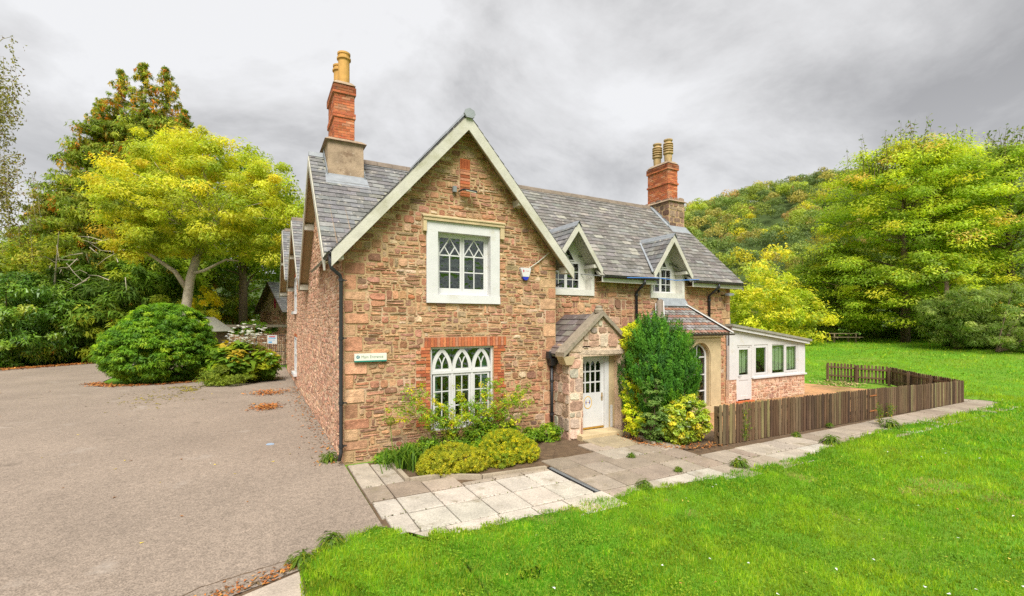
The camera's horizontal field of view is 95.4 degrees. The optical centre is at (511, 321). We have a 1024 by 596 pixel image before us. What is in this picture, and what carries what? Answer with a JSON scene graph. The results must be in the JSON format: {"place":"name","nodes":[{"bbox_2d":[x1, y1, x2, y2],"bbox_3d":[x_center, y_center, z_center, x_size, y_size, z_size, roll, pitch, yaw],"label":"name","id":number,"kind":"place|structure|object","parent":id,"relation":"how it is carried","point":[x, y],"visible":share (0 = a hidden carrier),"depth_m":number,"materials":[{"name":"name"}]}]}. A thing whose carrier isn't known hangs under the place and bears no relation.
{"place":"outdoors","nodes":[
{"label":"outdoors","id":0,"kind":"place"},
{"bbox_2d":[0,363,381,595],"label":"driveway","id":1,"kind":"structure","parent":0,"point":[93,523],"depth_m":8.82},
{"bbox_2d":[0,361,93,370],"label":"fallen leaves","id":2,"kind":"object","parent":1,"relation":"on","point":[28,366],"visible":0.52,"depth_m":31.99,"materials":[{"name":"plant"}]},
{"bbox_2d":[78,379,202,386],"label":"fallen leaves","id":3,"kind":"object","parent":1,"relation":"on","point":[105,383],"visible":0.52,"depth_m":22.90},
{"bbox_2d":[84,385,201,412],"bbox_3d":[-14.697,3.067,19.374,3.888,0.050,6.971,0,0,-29],"label":"drive moss","id":4,"kind":"object","parent":1,"relation":"on","point":[190,388],"visible":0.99,"depth_m":20.35,"materials":[{"name":"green plant"}]},
{"bbox_2d":[192,363,260,386],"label":"green shrub","id":5,"kind":"object","parent":1,"relation":"on","point":[225,381],"visible":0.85,"depth_m":22.39,"materials":[{"name":"green plant"}]},
{"bbox_2d":[203,339,282,382],"bbox_3d":[-13.889,2.014,24.111,3.661,2.243,3.349,0,0,-29],"label":"hydrangea","id":6,"kind":"object","parent":1,"relation":"on","point":[264,366],"visible":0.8,"depth_m":23.48,"materials":[{"name":"green plant"}]},
{"bbox_2d":[242,401,284,411],"bbox_3d":[-8.928,3.035,16.914,1.601,0.115,2.410,0,0,-29],"label":"leaf pile","id":7,"kind":"object","parent":1,"relation":"on","point":[268,406],"visible":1,"depth_m":16.72,"materials":[{"name":"brown plant"}]},
{"bbox_2d":[242,388,290,395],"bbox_3d":[-10.658,3.039,20.366,2.564,0.107,2.049,0,0,42],"label":"leaf pile","id":8,"kind":"object","parent":1,"relation":"on","point":[269,390],"visible":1,"depth_m":20.24,"materials":[{"name":"brown plant"}]},
{"bbox_2d":[256,334,285,366],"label":"iron gate","id":9,"kind":"structure","parent":1,"relation":"on","point":[277,351],"depth_m":31.43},
{"bbox_2d":[267,335,276,343],"bbox_3d":[-16.192,1.190,31.425,0.708,0.580,0.009,0,0,7],"label":"gate notice","id":10,"kind":"object","parent":9,"relation":"attached to","point":[271,339],"visible":1,"depth_m":31.43,"materials":[{"name":"white paint"}]},
{"bbox_2d":[185,526,383,595],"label":"tarmac edging strip","id":11,"kind":"object","parent":1,"relation":"on","point":[203,590],"visible":0.38,"depth_m":5.55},
{"bbox_2d":[194,550,319,595],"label":"fallen leaves","id":12,"kind":"object","parent":11,"relation":"on","point":[255,582],"visible":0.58,"depth_m":5.51,"materials":[{"name":"plant"}]},
{"bbox_2d":[182,538,346,595],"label":"tarmac joint","id":13,"kind":"object","parent":11,"relation":"on","point":[241,574],"visible":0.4,"depth_m":5.68,"materials":[{"name":"soil"}]},
{"bbox_2d":[285,548,314,570],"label":"weed","id":14,"kind":"object","parent":11,"relation":"on","point":[301,556],"visible":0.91,"depth_m":5.88,"materials":[{"name":"green plant"}]},
{"bbox_2d":[317,530,345,550],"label":"weed","id":15,"kind":"object","parent":11,"relation":"on","point":[330,541],"visible":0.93,"depth_m":6.38,"materials":[{"name":"green plant"}]},
{"bbox_2d":[283,386,340,465],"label":"fallen leaves","id":16,"kind":"object","parent":1,"relation":"on","point":[310,427],"visible":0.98,"depth_m":14.12,"materials":[{"name":"plant"}]},
{"bbox_2d":[318,451,337,463],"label":"weed","id":17,"kind":"object","parent":1,"relation":"on","point":[330,457],"visible":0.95,"depth_m":10.26,"materials":[{"name":"green plant"}]},
{"bbox_2d":[0,328,1023,595],"bbox_3d":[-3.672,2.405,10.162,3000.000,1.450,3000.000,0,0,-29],"label":"ground","id":18,"kind":"structure","parent":0,"point":[846,354],"depth_m":7.02,"materials":[{"name":"plant"}]},
{"bbox_2d":[0,35,56,266],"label":"birch tree","id":19,"kind":"object","parent":18,"relation":"on","point":[4,180],"visible":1,"depth_m":30.95,"materials":[{"name":"green plant"}]},
{"bbox_2d":[0,269,93,366],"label":"laurel shrub","id":20,"kind":"object","parent":18,"relation":"on","point":[23,344],"visible":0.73,"depth_m":32.43,"materials":[{"name":"green plant"}]},
{"bbox_2d":[0,228,126,281],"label":"elder shrub","id":21,"kind":"object","parent":18,"relation":"on","point":[6,267],"visible":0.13,"depth_m":37.94,"materials":[{"name":"green plant"}]},
{"bbox_2d":[0,265,128,363],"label":"laurel shrub","id":22,"kind":"object","parent":18,"relation":"on","point":[78,334],"visible":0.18,"depth_m":34.01,"materials":[{"name":"green plant"}]},
{"bbox_2d":[47,232,126,289],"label":"bare branches","id":23,"kind":"object","parent":18,"relation":"on","point":[57,254],"visible":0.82,"depth_m":34.46,"materials":[{"name":"brown plant"}]},
{"bbox_2d":[0,62,253,354],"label":"cedar tree","id":24,"kind":"object","parent":18,"relation":"on","point":[106,132],"visible":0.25,"depth_m":41.89,"materials":[{"name":"green plant"}]},
{"bbox_2d":[38,249,221,363],"bbox_3d":[-30.194,-1.248,36.848,13.832,8.864,8.237,0,0,-6],"label":"yew shrub","id":25,"kind":"object","parent":18,"relation":"on","point":[138,277],"visible":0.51,"depth_m":35.41,"materials":[{"name":"green plant"}]},
{"bbox_2d":[88,302,220,383],"bbox_3d":[-18.456,1.043,24.409,5.750,4.228,5.178,0,0,-29],"label":"spindle bush","id":26,"kind":"object","parent":18,"relation":"on","point":[187,343],"visible":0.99,"depth_m":23.02,"materials":[{"name":"green plant"}]},
{"bbox_2d":[74,122,304,316],"bbox_3d":[-20.290,-5.043,30.914,13.856,16.303,12.295,0,0,-29],"label":"walnut tree","id":27,"kind":"object","parent":18,"relation":"on","point":[237,224],"visible":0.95,"depth_m":29.14,"materials":[{"name":"yellow plant"}]},
{"bbox_2d":[176,286,223,320],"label":"golden shrub","id":28,"kind":"object","parent":18,"relation":"on","point":[203,302],"visible":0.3,"depth_m":33.23,"materials":[{"name":"yellow plant"}]},
{"bbox_2d":[170,317,233,368],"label":"garden shed","id":29,"kind":"structure","parent":18,"relation":"on","point":[220,329],"depth_m":30.39,"materials":[{"name":"grey wood"}]},
{"bbox_2d":[173,137,304,327],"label":"ash tree","id":30,"kind":"object","parent":18,"relation":"on","point":[243,272],"visible":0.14,"depth_m":40.74,"materials":[{"name":"green plant"}]},
{"bbox_2d":[209,245,279,333],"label":"evergreen tree","id":31,"kind":"object","parent":18,"relation":"on","point":[254,302],"visible":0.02,"depth_m":51.81,"materials":[{"name":"green plant"}]},
{"bbox_2d":[223,320,272,359],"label":"anemone clump","id":32,"kind":"object","parent":18,"relation":"on","point":[246,337],"visible":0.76,"depth_m":23.94,"materials":[{"name":"white plant"}]},
{"bbox_2d":[227,325,286,364],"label":"garden wall","id":33,"kind":"structure","parent":18,"relation":"on","point":[282,344],"depth_m":33.44,"materials":[{"name":"stone"}]},
{"bbox_2d":[231,320,277,334],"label":"ivy","id":34,"kind":"object","parent":33,"relation":"on","point":[237,330],"visible":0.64,"depth_m":33.14,"materials":[{"name":"green plant"}]},
{"bbox_2d":[233,569,306,595],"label":"verge","id":35,"kind":"structure","parent":18,"relation":"on","point":[255,588],"depth_m":5.48,"materials":[{"name":"soil"}]},
{"bbox_2d":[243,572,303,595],"bbox_3d":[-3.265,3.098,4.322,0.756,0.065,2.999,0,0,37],"label":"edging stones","id":36,"kind":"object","parent":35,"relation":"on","point":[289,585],"visible":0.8,"depth_m":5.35,"materials":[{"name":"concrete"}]},
{"bbox_2d":[253,282,286,333],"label":"outbuilding","id":37,"kind":"structure","parent":18,"relation":"on","point":[271,308],"depth_m":43.14,"materials":[{"name":"stone"}]},
{"bbox_2d":[279,50,746,464],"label":"stone house","id":38,"kind":"structure","parent":18,"relation":"on","point":[407,270],"depth_m":12.29,"materials":[{"name":"stone"}]},
{"bbox_2d":[291,277,296,313],"bbox_3d":[-10.712,-1.290,23.010,0.260,1.820,1.660,0,0,-29],"label":"window","id":39,"kind":"structure","parent":38,"relation":"in","point":[295,282],"depth_m":23.60,"materials":[{"name":"white paint"}]},
{"bbox_2d":[291,337,296,376],"bbox_3d":[-10.712,1.685,23.010,0.260,1.870,1.660,0,0,-29],"label":"window","id":40,"kind":"structure","parent":38,"relation":"in","point":[294,373],"depth_m":23.57,"materials":[{"name":"white paint"}]},
{"bbox_2d":[354,353,386,361],"bbox_3d":[-3.153,0.792,10.378,0.702,0.185,0.062,0,0,-29],"label":"entrance sign","id":41,"kind":"object","parent":38,"relation":"attached to","point":[368,357],"visible":1,"depth_m":10.35,"materials":[{"name":"white paint"}]},
{"bbox_2d":[432,350,436,419],"bbox_3d":[-1.918,1.600,11.414,0.160,1.800,0.049,0,0,-29],"label":"curtain","id":42,"kind":"object","parent":38,"relation":"hanging from","point":[434,352],"visible":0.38,"depth_m":11.42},
{"bbox_2d":[431,346,491,430],"bbox_3d":[-1.249,1.640,11.576,1.710,2.080,0.122,0,0,-29],"label":"window","id":43,"kind":"structure","parent":38,"relation":"in","point":[471,370],"depth_m":11.54,"materials":[{"name":"white paint"}]},
{"bbox_2d":[426,220,499,303],"bbox_3d":[-1.219,-1.432,11.574,1.950,1.955,0.270,0,0,-29],"label":"window","id":44,"kind":"structure","parent":38,"relation":"in","point":[490,236],"depth_m":11.60,"materials":[{"name":"white paint"}]},
{"bbox_2d":[458,188,476,192],"bbox_3d":[-1.082,-3.195,11.375,0.389,0.110,0.295,0,0,-29],"label":"floodlight","id":45,"kind":"object","parent":38,"relation":"attached to","point":[469,190],"visible":1,"depth_m":11.28,"materials":[{"name":"black paint"}]},
{"bbox_2d":[479,349,485,416],"bbox_3d":[-0.759,1.600,12.046,0.200,1.800,0.049,0,0,-29],"label":"curtain","id":46,"kind":"object","parent":38,"relation":"hanging from","point":[483,376],"visible":0.28,"depth_m":12.05,"materials":[{"name":"fabric"}]},
{"bbox_2d":[519,268,530,279],"bbox_3d":[0.350,-1.260,12.279,0.310,0.320,0.092,0,0,-29],"label":"alarm box","id":47,"kind":"object","parent":38,"relation":"attached to","point":[525,273],"visible":1,"depth_m":12.24,"materials":[{"name":"white paint"}]},
{"bbox_2d":[627,277,698,280],"bbox_3d":[5.064,-1.440,15.552,3.302,0.105,0.165,0,0,-29],"label":"gutter cable","id":48,"kind":"object","parent":38,"relation":"attached to","point":[659,278],"visible":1,"depth_m":15.32,"materials":[{"name":"plastic"}]},
{"bbox_2d":[642,298,734,414],"bbox_3d":[5.864,1.130,15.830,3.592,3.940,1.348,0,0,-29],"label":"bay window","id":49,"kind":"structure","parent":38,"relation":"in","point":[708,332],"depth_m":15.96,"materials":[{"name":"white paint"}]},
{"bbox_2d":[550,305,627,441],"bbox_3d":[2.080,1.350,13.293,2.628,3.600,1.950,0,0,-29],"label":"stone porch","id":50,"kind":"object","parent":18,"relation":"on","point":[587,351],"visible":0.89,"depth_m":12.71,"materials":[{"name":"stone"}]},
{"bbox_2d":[583,357,603,429],"bbox_3d":[2.186,1.965,12.870,0.880,1.970,0.104,0,0,-29],"label":"door","id":51,"kind":"structure","parent":50,"relation":"in","point":[592,366],"depth_m":12.92,"materials":[{"name":"white paint"}]},
{"bbox_2d":[300,400,1023,595],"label":"lawn clover","id":52,"kind":"object","parent":18,"relation":"on","point":[610,577],"visible":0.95,"depth_m":6.42,"materials":[{"name":"green plant"}]},
{"bbox_2d":[626,418,715,449],"bbox_3d":[4.081,3.074,13.279,2.600,0.001,3.950,0,0,-29],"label":"shrub bed","id":53,"kind":"object","parent":18,"relation":"on","point":[709,437],"visible":0.25,"depth_m":12.06,"materials":[{"name":"soil"}]},
{"bbox_2d":[618,320,644,428],"bbox_3d":[3.462,1.528,13.227,1.241,3.152,1.045,0,0,-29],"label":"choisya","id":54,"kind":"object","parent":53,"relation":"on","point":[625,334],"visible":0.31,"depth_m":12.93,"materials":[{"name":"yellow plant"}]},
{"bbox_2d":[636,378,668,443],"bbox_3d":[3.631,2.275,11.823,0.908,1.661,0.943,0,0,33],"label":"mahonia","id":55,"kind":"object","parent":53,"relation":"on","point":[655,432],"visible":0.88,"depth_m":11.71,"materials":[{"name":"green plant"}]},
{"bbox_2d":[616,306,704,429],"bbox_3d":[4.179,1.312,12.915,2.924,3.575,2.029,0,0,-29],"label":"cypress bush","id":56,"kind":"object","parent":53,"relation":"on","point":[671,360],"visible":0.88,"depth_m":12.27,"materials":[{"name":"green plant"}]},
{"bbox_2d":[617,433,727,450],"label":"fallen leaves","id":57,"kind":"object","parent":53,"relation":"on","point":[670,445],"visible":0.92,"depth_m":11.52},
{"bbox_2d":[656,393,712,444],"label":"euonymus bush","id":58,"kind":"object","parent":53,"relation":"on","point":[686,430],"visible":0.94,"depth_m":11.61,"materials":[{"name":"yellow plant"}]},
{"bbox_2d":[725,324,811,403],"bbox_3d":[9.575,1.500,20.426,5.211,3.300,4.060,0,0,-29],"label":"garden room","id":59,"kind":"object","parent":18,"relation":"on","point":[755,357],"visible":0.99,"depth_m":18.66,"materials":[{"name":"white paint"}]},
{"bbox_2d":[737,345,750,400],"bbox_3d":[8.977,1.970,18.026,0.900,2.140,0.122,0,0,-29],"label":"door","id":60,"kind":"structure","parent":59,"relation":"in","point":[743,381],"depth_m":18.07,"materials":[{"name":"white paint"}]},
{"bbox_2d":[754,344,766,375],"bbox_3d":[9.873,1.520,18.533,0.880,1.240,0.070,0,0,-29],"label":"window","id":61,"kind":"structure","parent":59,"relation":"in","point":[763,345],"depth_m":18.55,"materials":[{"name":"white paint"}]},
{"bbox_2d":[772,343,797,374],"bbox_3d":[11.287,1.520,19.303,1.820,1.240,0.070,0,0,-29],"label":"window","id":62,"kind":"structure","parent":59,"relation":"in","point":[795,370],"depth_m":19.39,"materials":[{"name":"white paint"}]},
{"bbox_2d":[697,383,871,445],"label":"gravel yard","id":63,"kind":"structure","parent":18,"relation":"on","point":[813,389],"depth_m":20.72,"materials":[{"name":"gravel"}]},
{"bbox_2d":[714,391,849,445],"bbox_3d":[7.708,2.589,12.971,5.832,1.062,0.166,0,0,-27],"label":"picket fence","id":64,"kind":"object","parent":63,"relation":"on","point":[806,412],"visible":0.98,"depth_m":12.65,"materials":[{"name":"wood"}]},
{"bbox_2d":[850,388,876,421],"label":"picket gate","id":65,"kind":"structure","parent":64,"relation":"attached to","point":[862,404],"depth_m":14.56,"materials":[{"name":"wood"}]},
{"bbox_2d":[871,381,963,417],"bbox_3d":[14.428,2.616,16.413,6.277,1.008,0.166,0,0,-27],"label":"picket fence","id":66,"kind":"object","parent":63,"relation":"on","point":[906,398],"visible":0.99,"depth_m":16.16,"materials":[{"name":"wood"}]},
{"bbox_2d":[730,267,843,345],"bbox_3d":[20.438,-1.148,36.646,9.867,6.271,7.568,0,0,-29],"label":"golden shrub","id":67,"kind":"object","parent":18,"relation":"on","point":[794,312],"visible":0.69,"depth_m":34.92,"materials":[{"name":"yellow plant"}]},
{"bbox_2d":[776,232,898,339],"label":"cherry tree","id":68,"kind":"object","parent":18,"relation":"on","point":[804,271],"visible":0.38,"depth_m":42.52,"materials":[{"name":"green plant"}]},
{"bbox_2d":[810,378,867,387],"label":"yard tufts","id":69,"kind":"object","parent":18,"relation":"on","point":[842,383],"visible":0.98,"depth_m":22.78,"materials":[{"name":"green plant"}]},
{"bbox_2d":[823,333,859,342],"bbox_3d":[26.535,1.280,37.500,2.400,0.740,1.600,0,0,0],"label":"picnic table","id":70,"kind":"object","parent":18,"relation":"on","point":[848,337],"visible":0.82,"depth_m":37.12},
{"bbox_2d":[752,271,1023,338],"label":"dark thicket","id":71,"kind":"object","parent":18,"relation":"on","point":[893,333],"visible":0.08,"depth_m":45.76,"materials":[{"name":"green plant"}]},
{"bbox_2d":[826,362,962,385],"bbox_3d":[17.501,2.605,21.059,1.662,1.031,6.311,0,0,-10],"label":"picket fence","id":72,"kind":"object","parent":18,"relation":"on","point":[896,377],"visible":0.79,"depth_m":22.42,"materials":[{"name":"wood"}]},
{"bbox_2d":[801,113,1023,342],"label":"cherry tree","id":73,"kind":"object","parent":18,"relation":"on","point":[905,156],"visible":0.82,"depth_m":36.02,"materials":[{"name":"green plant"}]},
{"bbox_2d":[887,252,984,345],"bbox_3d":[30.281,-1.709,33.556,5.293,6.804,4.978,0,0,35],"label":"alder tree","id":74,"kind":"object","parent":18,"relation":"on","point":[951,275],"visible":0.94,"depth_m":32.89,"materials":[{"name":"green plant"}]},
{"bbox_2d":[852,127,1023,330],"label":"cherry tree","id":75,"kind":"object","parent":18,"relation":"on","point":[996,248],"visible":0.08,"depth_m":40.78,"materials":[{"name":"green plant"}]},
{"bbox_2d":[879,123,1023,327],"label":"cherry tree","id":76,"kind":"object","parent":18,"relation":"on","point":[1010,155],"visible":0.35,"depth_m":35.37,"materials":[{"name":"green plant"}]},
{"bbox_2d":[912,292,1022,348],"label":"willow bush","id":77,"kind":"object","parent":18,"relation":"on","point":[936,315],"visible":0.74,"depth_m":30.48,"materials":[{"name":"green plant"}]},
{"bbox_2d":[936,281,1023,351],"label":"willow bush","id":78,"kind":"object","parent":18,"relation":"on","point":[987,298],"visible":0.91,"depth_m":28.91,"materials":[{"name":"green plant"}]},
{"bbox_2d":[0,180,1023,328],"bbox_3d":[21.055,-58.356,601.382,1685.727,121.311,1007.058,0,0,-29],"label":"hill","id":79,"kind":"structure","parent":0,"point":[767,221],"depth_m":250.26,"materials":[{"name":"plant"}]},
{"bbox_2d":[0,164,1023,311],"bbox_3d":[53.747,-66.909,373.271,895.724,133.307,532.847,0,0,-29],"label":"hillside wood","id":80,"kind":"object","parent":79,"relation":"on","point":[697,216],"visible":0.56,"depth_m":259.48,"materials":[{"name":"plant"}]},
{"bbox_2d":[0,0,1023,273],"label":"sky","id":81,"kind":"structure","parent":0,"point":[571,96],"materials":[{"name":"grey"}]},
{"bbox_2d":[347,399,1017,536],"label":"paving","id":82,"kind":"structure","parent":0,"point":[620,471],"depth_m":9.19,"materials":[{"name":"stone"}]},
{"bbox_2d":[390,463,546,481],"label":"bed kerb","id":83,"kind":"structure","parent":82,"relation":"on","point":[401,473],"depth_m":9.15,"materials":[{"name":"concrete"}]},
{"bbox_2d":[402,439,556,476],"bbox_3d":[-0.375,3.074,10.548,4.440,0.001,2.480,0,0,-29],"label":"planting bed","id":84,"kind":"object","parent":82,"relation":"on","point":[547,450],"visible":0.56,"depth_m":10.11,"materials":[{"name":"soil"}]},
{"bbox_2d":[371,448,396,464],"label":"leafy perennial","id":85,"kind":"object","parent":84,"relation":"on","point":[378,456],"visible":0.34,"depth_m":10.02,"materials":[{"name":"green plant"}]},
{"bbox_2d":[386,417,394,450],"bbox_3d":[-2.597,2.564,9.948,0.190,1.076,0.187,0,0,39],"label":"allium","id":86,"kind":"object","parent":84,"relation":"on","point":[389,421],"visible":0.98,"depth_m":9.94,"materials":[{"name":"green plant"}]},
{"bbox_2d":[376,440,433,473],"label":"day lily","id":87,"kind":"object","parent":84,"relation":"on","point":[402,457],"visible":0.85,"depth_m":9.69,"materials":[{"name":"green plant"}]},
{"bbox_2d":[403,436,444,462],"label":"leafy perennial","id":88,"kind":"object","parent":84,"relation":"on","point":[429,443],"visible":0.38,"depth_m":10.20,"materials":[{"name":"green plant"}]},
{"bbox_2d":[415,441,490,475],"bbox_3d":[-1.237,2.800,9.678,1.606,0.618,1.128,0,0,-29],"label":"golden privet","id":89,"kind":"object","parent":84,"relation":"on","point":[453,464],"visible":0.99,"depth_m":9.41,"materials":[{"name":"yellow plant"}]},
{"bbox_2d":[435,430,474,454],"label":"leafy perennial","id":90,"kind":"object","parent":84,"relation":"on","point":[464,440],"visible":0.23,"depth_m":10.56,"materials":[{"name":"green plant"}]},
{"bbox_2d":[378,377,534,451],"bbox_3d":[-1.030,2.195,10.773,3.985,1.788,1.262,0,0,-29],"label":"rose bush","id":91,"kind":"object","parent":84,"relation":"on","point":[453,425],"visible":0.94,"depth_m":10.70,"materials":[{"name":"green plant"}]},
{"bbox_2d":[464,437,494,459],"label":"leafy perennial","id":92,"kind":"object","parent":84,"relation":"on","point":[474,444],"visible":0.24,"depth_m":10.44,"materials":[{"name":"green plant"}]},
{"bbox_2d":[463,422,503,447],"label":"leafy perennial","id":93,"kind":"object","parent":84,"relation":"on","point":[474,433],"visible":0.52,"depth_m":10.73,"materials":[{"name":"green plant"}]},
{"bbox_2d":[483,418,521,448],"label":"leafy perennial","id":94,"kind":"object","parent":84,"relation":"on","point":[514,426],"visible":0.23,"depth_m":11.23,"materials":[{"name":"green plant"}]},
{"bbox_2d":[478,427,539,468],"bbox_3d":[-0.087,2.738,10.368,1.375,0.740,1.210,0,0,-29],"label":"golden privet","id":95,"kind":"object","parent":84,"relation":"on","point":[510,454],"visible":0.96,"depth_m":10.05,"materials":[{"name":"yellow plant"}]},
{"bbox_2d":[510,426,542,444],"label":"leafy perennial","id":96,"kind":"object","parent":84,"relation":"on","point":[533,433],"visible":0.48,"depth_m":11.44,"materials":[{"name":"green plant"}]},
{"bbox_2d":[534,422,563,441],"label":"leafy perennial","id":97,"kind":"object","parent":84,"relation":"on","point":[549,435],"visible":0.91,"depth_m":11.95,"materials":[{"name":"green plant"}]},
{"bbox_2d":[547,467,598,492],"bbox_3d":[1.182,3.079,9.050,0.110,0.063,1.640,0,0,-29],"label":"drain channel","id":98,"kind":"object","parent":82,"relation":"on","point":[574,480],"visible":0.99,"depth_m":9.00,"materials":[{"name":"black paint"}]},
{"bbox_2d":[618,380,645,437],"bbox_3d":[3.239,2.321,12.309,0.690,1.569,0.752,0,0,-29],"label":"choisya","id":99,"kind":"object","parent":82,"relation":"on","point":[634,425],"visible":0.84,"depth_m":12.27,"materials":[{"name":"yellow plant"}]},
{"bbox_2d":[624,431,655,443],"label":"bed kerb","id":100,"kind":"structure","parent":82,"relation":"on","point":[641,438],"depth_m":12.11,"materials":[{"name":"concrete"}]},
{"bbox_2d":[634,478,653,489],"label":"weed","id":101,"kind":"object","parent":82,"relation":"on","point":[644,483],"visible":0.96,"depth_m":8.52,"materials":[{"name":"green plant"}]},
{"bbox_2d":[353,399,984,532],"bbox_3d":[7.676,3.054,13.617,23.199,0.045,4.232,0,0,-29],"label":"joint moss","id":102,"kind":"object","parent":82,"relation":"on","point":[601,473],"visible":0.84,"depth_m":9.37,"materials":[{"name":"green plant"}]},
{"bbox_2d":[729,456,749,468],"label":"weed","id":103,"kind":"object","parent":82,"relation":"on","point":[739,463],"visible":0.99,"depth_m":9.74,"materials":[{"name":"green plant"}]},
{"bbox_2d":[735,403,752,440],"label":"weed","id":104,"kind":"object","parent":82,"relation":"on","point":[745,425],"visible":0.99,"depth_m":11.97,"materials":[{"name":"green plant"}]},
{"bbox_2d":[819,434,842,444],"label":"weed","id":105,"kind":"object","parent":82,"relation":"on","point":[830,439],"visible":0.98,"depth_m":11.60,"materials":[{"name":"green plant"}]},
{"bbox_2d":[874,402,885,424],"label":"weed","id":106,"kind":"object","parent":82,"relation":"on","point":[879,415],"visible":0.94,"depth_m":13.85,"materials":[{"name":"green plant"}]},
{"bbox_2d":[877,418,901,429],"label":"weed","id":107,"kind":"object","parent":82,"relation":"on","point":[893,423],"visible":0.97,"depth_m":13.35,"materials":[{"name":"green plant"}]},
{"bbox_2d":[883,403,897,416],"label":"weed","id":108,"kind":"object","parent":82,"relation":"on","point":[890,412],"visible":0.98,"depth_m":14.98,"materials":[{"name":"green plant"}]},
{"bbox_2d":[673,377,699,412],"bbox_3d":[5.043,2.122,13.916,1.140,1.973,1.084,0,0,-29],"label":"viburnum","id":109,"kind":"object","parent":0,"point":[697,395],"visible":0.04,"depth_m":13.68,"materials":[{"name":"green plant"}]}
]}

